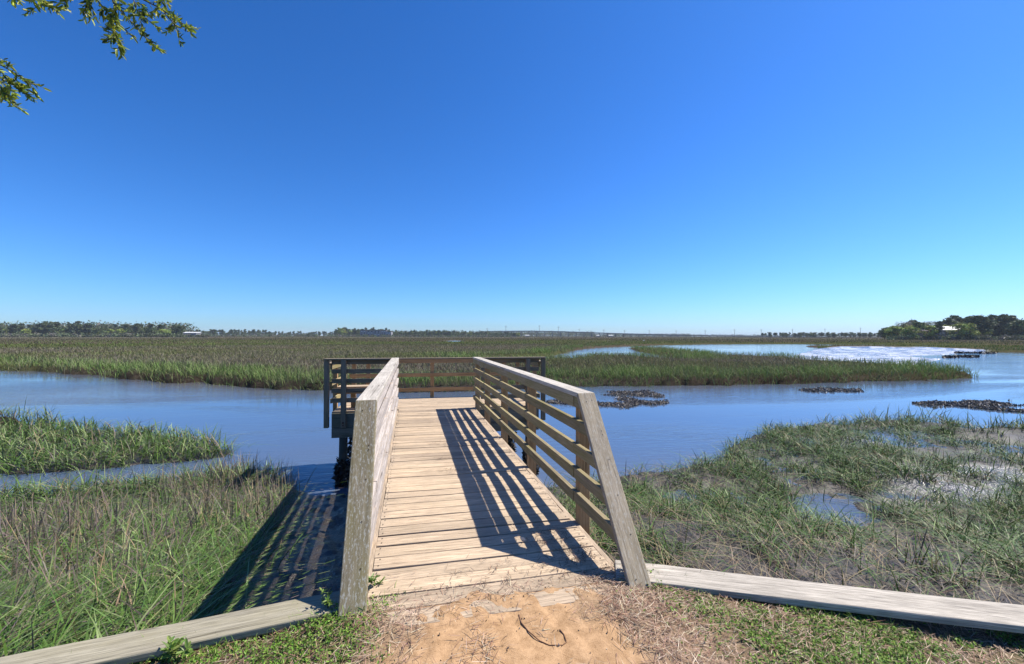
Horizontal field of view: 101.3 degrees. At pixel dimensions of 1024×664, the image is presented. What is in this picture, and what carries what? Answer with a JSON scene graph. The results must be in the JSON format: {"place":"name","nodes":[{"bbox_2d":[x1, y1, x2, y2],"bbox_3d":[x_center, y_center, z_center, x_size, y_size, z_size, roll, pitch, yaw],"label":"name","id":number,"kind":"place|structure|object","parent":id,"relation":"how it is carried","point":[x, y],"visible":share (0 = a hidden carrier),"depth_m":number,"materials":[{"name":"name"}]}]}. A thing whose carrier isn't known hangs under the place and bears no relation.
{"place":"outdoors","nodes":[
{"label":"outdoors","id":0,"kind":"place"},
{"bbox_2d":[0,335,1023,525],"bbox_3d":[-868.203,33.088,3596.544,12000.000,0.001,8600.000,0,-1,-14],"label":"water","id":1,"kind":"structure","parent":0,"point":[290,422],"depth_m":16.66,"materials":[{"name":"blue liquid"}]},
{"bbox_2d":[799,387,863,392],"bbox_3d":[17.715,3.205,23.304,3.957,0.214,1.862,0,-1,-14],"label":"oyster bed","id":2,"kind":"object","parent":1,"relation":"in","point":[823,389],"visible":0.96,"depth_m":23.06,"materials":[{"name":"grey stone"}]},
{"bbox_2d":[942,354,979,357],"bbox_3d":[65.928,3.584,61.474,13.419,0.598,3.112,0,-1,-31],"label":"oyster bed","id":3,"kind":"object","parent":1,"relation":"in","point":[964,355],"visible":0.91,"depth_m":60.54,"materials":[{"name":"grey stone"}]},
{"bbox_2d":[912,399,1023,412],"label":"oyster bed","id":4,"kind":"object","parent":1,"relation":"in","point":[982,404],"visible":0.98,"depth_m":18.20,"materials":[{"name":"grey stone"}]},
{"bbox_2d":[985,399,1023,405],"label":"oyster bed","id":5,"kind":"object","parent":1,"relation":"in","point":[1011,403],"visible":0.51,"depth_m":18.55,"materials":[{"name":"grey stone"}]},
{"bbox_2d":[0,335,1023,627],"bbox_3d":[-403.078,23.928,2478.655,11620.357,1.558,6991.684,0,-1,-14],"label":"marsh mud","id":6,"kind":"structure","parent":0,"point":[332,509],"depth_m":8.71,"materials":[{"name":"grey soil"}]},
{"bbox_2d":[4,328,13,334],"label":"broadleaf tree","id":7,"kind":"object","parent":6,"relation":"on","point":[10,330],"visible":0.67,"depth_m":530.87,"materials":[{"name":"green plant"}]},
{"bbox_2d":[12,324,19,332],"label":"pine tree","id":8,"kind":"object","parent":6,"relation":"on","point":[15,326],"visible":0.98,"depth_m":526.35,"materials":[{"name":"green plant"}]},
{"bbox_2d":[17,323,25,331],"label":"pine tree","id":9,"kind":"object","parent":6,"relation":"on","point":[21,325],"visible":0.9,"depth_m":533.22,"materials":[{"name":"green plant"}]},
{"bbox_2d":[20,328,31,333],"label":"broadleaf tree","id":10,"kind":"object","parent":6,"relation":"on","point":[26,330],"visible":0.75,"depth_m":527.91,"materials":[{"name":"green plant"}]},
{"bbox_2d":[31,326,37,332],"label":"pine tree","id":11,"kind":"object","parent":6,"relation":"on","point":[33,328],"visible":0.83,"depth_m":541.07,"materials":[{"name":"green plant"}]},
{"bbox_2d":[35,321,47,331],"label":"pine tree","id":12,"kind":"object","parent":6,"relation":"on","point":[38,330],"visible":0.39,"depth_m":537.26,"materials":[{"name":"green plant"}]},
{"bbox_2d":[40,323,46,332],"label":"pine tree","id":13,"kind":"object","parent":6,"relation":"on","point":[43,327],"visible":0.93,"depth_m":528.94,"materials":[{"name":"green plant"}]},
{"bbox_2d":[45,323,55,332],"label":"pine tree","id":14,"kind":"object","parent":6,"relation":"on","point":[49,326],"visible":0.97,"depth_m":527.26,"materials":[{"name":"green plant"}]},
{"bbox_2d":[50,322,61,336],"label":"pine tree","id":15,"kind":"object","parent":6,"relation":"on","point":[56,324],"visible":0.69,"depth_m":538.79,"materials":[{"name":"green plant"}]},
{"bbox_2d":[57,328,70,333],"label":"broadleaf tree","id":16,"kind":"object","parent":6,"relation":"on","point":[65,331],"visible":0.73,"depth_m":527.01,"materials":[{"name":"green plant"}]},
{"bbox_2d":[70,323,79,333],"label":"pine tree","id":17,"kind":"object","parent":6,"relation":"on","point":[75,326],"visible":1,"depth_m":530.66,"materials":[{"name":"green plant"}]},
{"bbox_2d":[73,321,83,334],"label":"pine tree","id":18,"kind":"object","parent":6,"relation":"on","point":[80,325],"visible":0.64,"depth_m":539.04,"materials":[{"name":"green plant"}]},
{"bbox_2d":[80,323,89,332],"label":"pine tree","id":19,"kind":"object","parent":6,"relation":"on","point":[86,328],"visible":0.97,"depth_m":529.49,"materials":[{"name":"green plant"}]},
{"bbox_2d":[87,324,94,332],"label":"pine tree","id":20,"kind":"object","parent":6,"relation":"on","point":[90,327],"visible":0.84,"depth_m":532.13,"materials":[{"name":"green plant"}]},
{"bbox_2d":[0,332,187,336],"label":"shore scrub","id":21,"kind":"object","parent":6,"relation":"on","point":[61,334],"visible":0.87,"depth_m":510.08,"materials":[{"name":"green plant"}]},
{"bbox_2d":[91,328,106,333],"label":"broadleaf tree","id":22,"kind":"object","parent":6,"relation":"on","point":[97,330],"visible":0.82,"depth_m":522.12,"materials":[{"name":"green plant"}]},
{"bbox_2d":[0,320,198,336],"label":"distant woods","id":23,"kind":"object","parent":6,"relation":"on","point":[110,325],"visible":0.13,"depth_m":569.69,"materials":[{"name":"green plant"}]},
{"bbox_2d":[116,328,125,333],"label":"broadleaf tree","id":24,"kind":"object","parent":6,"relation":"on","point":[120,331],"visible":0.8,"depth_m":542.16,"materials":[{"name":"green plant"}]},
{"bbox_2d":[121,324,129,332],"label":"pine tree","id":25,"kind":"object","parent":6,"relation":"on","point":[125,326],"visible":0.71,"depth_m":552.22,"materials":[{"name":"green plant"}]},
{"bbox_2d":[131,323,139,332],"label":"pine tree","id":26,"kind":"object","parent":6,"relation":"on","point":[136,327],"visible":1,"depth_m":539.78,"materials":[{"name":"green plant"}]},
{"bbox_2d":[140,327,150,332],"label":"broadleaf tree","id":27,"kind":"object","parent":6,"relation":"on","point":[144,329],"visible":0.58,"depth_m":529.44,"materials":[{"name":"green plant"}]},
{"bbox_2d":[147,323,156,332],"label":"pine tree","id":28,"kind":"object","parent":6,"relation":"on","point":[150,328],"visible":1,"depth_m":525.02,"materials":[{"name":"green plant"}]},
{"bbox_2d":[157,329,168,333],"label":"broadleaf tree","id":29,"kind":"object","parent":6,"relation":"on","point":[163,330],"visible":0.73,"depth_m":521.64,"materials":[{"name":"green plant"}]},
{"bbox_2d":[0,591,339,663],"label":"bulkhead","id":30,"kind":"object","parent":6,"relation":"on","point":[130,647],"visible":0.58,"depth_m":2.10,"materials":[{"name":"beige wood"}]},
{"bbox_2d":[0,447,346,656],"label":"marsh grass","id":31,"kind":"structure","parent":6,"relation":"on","point":[103,608],"depth_m":4.49,"materials":[{"name":"green plant"}]},
{"bbox_2d":[176,325,182,332],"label":"pine tree","id":32,"kind":"object","parent":6,"relation":"on","point":[180,328],"visible":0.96,"depth_m":528.11,"materials":[{"name":"green plant"}]},
{"bbox_2d":[0,376,363,506],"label":"marsh grass","id":33,"kind":"structure","parent":6,"relation":"on","point":[42,449],"depth_m":10.40,"materials":[{"name":"green plant"}]},
{"bbox_2d":[175,334,209,336],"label":"shore scrub","id":34,"kind":"object","parent":6,"relation":"on","point":[196,335],"visible":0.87,"depth_m":491.59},
{"bbox_2d":[184,332,200,336],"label":"building","id":35,"kind":"structure","parent":6,"relation":"on","point":[193,333],"depth_m":506.41,"materials":[{"name":"grey"}]},
{"bbox_2d":[338,328,346,334],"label":"broadleaf tree","id":36,"kind":"object","parent":6,"relation":"on","point":[342,331],"visible":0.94,"depth_m":900.68,"materials":[{"name":"green plant"}]},
{"bbox_2d":[210,334,512,336],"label":"shore scrub","id":37,"kind":"object","parent":6,"relation":"on","point":[356,335],"visible":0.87,"depth_m":846.72,"materials":[{"name":"green plant"}]},
{"bbox_2d":[360,330,392,336],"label":"apartment block","id":38,"kind":"structure","parent":6,"relation":"on","point":[377,333],"depth_m":880.10,"materials":[{"name":"grey"}]},
{"bbox_2d":[333,330,501,336],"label":"distant woods","id":39,"kind":"object","parent":6,"relation":"on","point":[451,331],"visible":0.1,"depth_m":997.95,"materials":[{"name":"green plant"}]},
{"bbox_2d":[324,357,651,625],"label":"pier","id":40,"kind":"structure","parent":6,"relation":"on","point":[412,507],"depth_m":3.45,"materials":[{"name":"brown wood"}]},
{"bbox_2d":[368,573,386,585],"bbox_3d":[-0.827,1.526,2.550,0.132,0.110,0.089,0,-1,-14],"label":"weed","id":41,"kind":"object","parent":40,"relation":"on","point":[371,580],"visible":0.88,"depth_m":2.55,"materials":[{"name":"green plant"}]},
{"bbox_2d":[388,409,610,609],"bbox_3d":[-0.741,1.554,5.500,1.487,0.015,6.510,0,-1,-14],"label":"deck debris","id":42,"kind":"object","parent":40,"relation":"on","point":[585,560],"visible":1,"depth_m":2.85,"materials":[{"name":"brown plant"}]},
{"bbox_2d":[0,336,1023,425],"bbox_3d":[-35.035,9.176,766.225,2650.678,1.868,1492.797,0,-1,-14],"label":"marsh grass","id":43,"kind":"structure","parent":6,"relation":"on","point":[260,369],"depth_m":41.98,"materials":[{"name":"green plant"}]},
{"bbox_2d":[494,330,597,336],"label":"distant woods","id":44,"kind":"object","parent":6,"relation":"on","point":[554,334],"visible":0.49,"depth_m":1542.84,"materials":[{"name":"green plant"}]},
{"bbox_2d":[546,389,668,407],"bbox_3d":[5.295,3.153,19.936,7.269,0.203,4.193,1,-1,-42],"label":"oyster bed","id":45,"kind":"object","parent":6,"relation":"on","point":[626,400],"visible":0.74,"depth_m":19.20,"materials":[{"name":"grey stone"}]},
{"bbox_2d":[581,333,688,336],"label":"distant woods","id":46,"kind":"object","parent":6,"relation":"on","point":[626,335],"visible":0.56,"depth_m":1624.76,"materials":[{"name":"green plant"}]},
{"bbox_2d":[478,331,810,336],"bbox_3d":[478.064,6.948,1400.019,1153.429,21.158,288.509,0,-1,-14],"label":"bridge","id":47,"kind":"structure","parent":6,"relation":"on","point":[636,334],"depth_m":1394.50,"materials":[{"name":"concrete"}]},
{"bbox_2d":[681,334,876,336],"bbox_3d":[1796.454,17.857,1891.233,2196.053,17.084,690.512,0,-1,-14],"label":"distant woods","id":48,"kind":"object","parent":6,"relation":"on","point":[751,335],"visible":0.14,"depth_m":1781.95,"materials":[{"name":"green plant"}]},
{"bbox_2d":[536,410,1023,604],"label":"marsh grass","id":49,"kind":"structure","parent":6,"relation":"on","point":[965,534],"depth_m":6.78,"materials":[{"name":"green plant"}]},
{"bbox_2d":[615,560,1023,633],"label":"bulkhead","id":50,"kind":"object","parent":6,"relation":"on","point":[1006,617],"visible":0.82,"depth_m":2.43,"materials":[{"name":"grey wood"}]},
{"bbox_2d":[878,328,885,338],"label":"broadleaf tree","id":51,"kind":"object","parent":6,"relation":"on","point":[881,331],"visible":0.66,"depth_m":372.21,"materials":[{"name":"green plant"}]},
{"bbox_2d":[885,325,904,336],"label":"broadleaf tree","id":52,"kind":"object","parent":6,"relation":"on","point":[897,330],"visible":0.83,"depth_m":346.57,"materials":[{"name":"green plant"}]},
{"bbox_2d":[900,325,919,339],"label":"shore tree","id":53,"kind":"object","parent":6,"relation":"on","point":[906,331],"visible":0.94,"depth_m":329.27,"materials":[{"name":"green plant"}]},
{"bbox_2d":[901,328,927,339],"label":"house","id":54,"kind":"structure","parent":6,"relation":"on","point":[920,333],"depth_m":342.02,"materials":[{"name":"grey"}]},
{"bbox_2d":[908,321,924,330],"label":"broadleaf tree","id":55,"kind":"object","parent":6,"relation":"on","point":[916,323],"visible":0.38,"depth_m":345.44,"materials":[{"name":"green plant"}]},
{"bbox_2d":[920,325,939,338],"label":"shore tree","id":56,"kind":"object","parent":6,"relation":"on","point":[931,332],"visible":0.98,"depth_m":328.64,"materials":[{"name":"green plant"}]},
{"bbox_2d":[933,321,945,335],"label":"shore tree","id":57,"kind":"object","parent":6,"relation":"on","point":[939,326],"visible":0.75,"depth_m":328.13,"materials":[{"name":"green plant"}]},
{"bbox_2d":[928,326,967,335],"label":"house","id":58,"kind":"structure","parent":6,"relation":"on","point":[943,332],"depth_m":338.02,"materials":[{"name":"grey"}]},
{"bbox_2d":[942,317,953,325],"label":"pine tree","id":59,"kind":"object","parent":6,"relation":"on","point":[948,321],"visible":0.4,"depth_m":357.00,"materials":[{"name":"green plant"}]},
{"bbox_2d":[886,334,1023,339],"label":"shore scrub","id":60,"kind":"object","parent":6,"relation":"on","point":[973,337],"visible":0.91,"depth_m":327.16,"materials":[{"name":"green plant"}]},
{"bbox_2d":[954,316,961,321],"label":"pine tree","id":61,"kind":"object","parent":6,"relation":"on","point":[957,318],"visible":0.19,"depth_m":371.94,"materials":[{"name":"green plant"}]},
{"bbox_2d":[946,323,970,336],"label":"shore tree","id":62,"kind":"object","parent":6,"relation":"on","point":[957,326],"visible":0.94,"depth_m":328.61,"materials":[{"name":"green plant"}]},
{"bbox_2d":[962,323,980,336],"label":"shore tree","id":63,"kind":"object","parent":6,"relation":"on","point":[972,326],"visible":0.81,"depth_m":328.99,"materials":[{"name":"green plant"}]},
{"bbox_2d":[960,321,987,333],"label":"broadleaf tree","id":64,"kind":"object","parent":6,"relation":"on","point":[963,322],"visible":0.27,"depth_m":345.63,"materials":[{"name":"green plant"}]},
{"bbox_2d":[954,351,997,353],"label":"oyster bed","id":65,"kind":"object","parent":6,"relation":"on","point":[984,352],"visible":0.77,"depth_m":74.84,"materials":[{"name":"grey stone"}]},
{"bbox_2d":[967,315,993,339],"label":"pine tree","id":66,"kind":"object","parent":6,"relation":"on","point":[976,319],"visible":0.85,"depth_m":343.79,"materials":[{"name":"green plant"}]},
{"bbox_2d":[975,315,994,339],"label":"pine tree","id":67,"kind":"object","parent":6,"relation":"on","point":[989,325],"visible":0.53,"depth_m":344.01,"materials":[{"name":"green plant"}]},
{"bbox_2d":[986,314,996,321],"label":"pine tree","id":68,"kind":"object","parent":6,"relation":"on","point":[991,316],"visible":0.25,"depth_m":381.49,"materials":[{"name":"green plant"}]},
{"bbox_2d":[990,321,1002,336],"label":"broadleaf tree","id":69,"kind":"object","parent":6,"relation":"on","point":[995,333],"visible":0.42,"depth_m":362.06,"materials":[{"name":"green plant"}]},
{"bbox_2d":[996,315,1011,329],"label":"pine tree","id":70,"kind":"object","parent":6,"relation":"on","point":[1005,319],"visible":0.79,"depth_m":356.13,"materials":[{"name":"green plant"}]},
{"bbox_2d":[996,314,1011,335],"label":"pine tree","id":71,"kind":"object","parent":6,"relation":"on","point":[999,317],"visible":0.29,"depth_m":365.85,"materials":[{"name":"green plant"}]},
{"bbox_2d":[1001,322,1023,333],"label":"broadleaf tree","id":72,"kind":"object","parent":6,"relation":"on","point":[1007,331],"visible":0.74,"depth_m":350.67,"materials":[{"name":"green plant"}]},
{"bbox_2d":[1002,320,1023,335],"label":"broadleaf tree","id":73,"kind":"object","parent":6,"relation":"on","point":[1020,330],"visible":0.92,"depth_m":347.59,"materials":[{"name":"green plant"}]},
{"bbox_2d":[1009,315,1018,323],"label":"pine tree","id":74,"kind":"object","parent":6,"relation":"on","point":[1014,317],"visible":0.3,"depth_m":374.87,"materials":[{"name":"green plant"}]},
{"bbox_2d":[0,0,1023,336],"label":"sky","id":75,"kind":"structure","parent":0,"point":[719,167],"materials":[{"name":"blue"}]},
{"bbox_2d":[71,558,1023,663],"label":"turf grass","id":76,"kind":"structure","parent":0,"point":[886,633],"depth_m":2.13,"materials":[{"name":"green plant"}]},
{"bbox_2d":[136,581,1023,663],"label":"ground","id":77,"kind":"structure","parent":0,"point":[523,644],"depth_m":2.15,"materials":[{"name":"soil"}]},
{"bbox_2d":[0,0,200,114],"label":"oak tree","id":78,"kind":"object","parent":77,"relation":"on","point":[113,38],"visible":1,"depth_m":4.20,"materials":[{"name":"green plant"}]},
{"bbox_2d":[159,635,193,663],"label":"weed","id":79,"kind":"object","parent":77,"relation":"on","point":[173,648],"visible":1,"depth_m":1.98,"materials":[{"name":"green plant"}]},
{"bbox_2d":[319,587,333,607],"bbox_3d":[-1.023,1.486,2.308,0.094,0.141,0.109,0,-1,-14],"label":"weed","id":80,"kind":"object","parent":77,"relation":"on","point":[329,601],"visible":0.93,"depth_m":2.31,"materials":[{"name":"green plant"}]},
{"bbox_2d":[518,614,562,645],"bbox_3d":[0.123,1.547,2.165,0.066,0.020,0.308,1,-1,-45],"label":"stick","id":81,"kind":"object","parent":77,"relation":"on","point":[534,635],"visible":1,"depth_m":2.14,"materials":[{"name":"brown wood"}]},
{"bbox_2d":[302,580,791,663],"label":"pebbles","id":82,"kind":"object","parent":77,"relation":"on","point":[543,629],"visible":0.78,"depth_m":2.17,"materials":[{"name":"beige stone"}]},
{"bbox_2d":[131,555,1023,663],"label":"pine straw","id":83,"kind":"object","parent":77,"relation":"on","point":[635,598],"visible":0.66,"depth_m":2.20,"materials":[{"name":"brown plant"}]}
]}

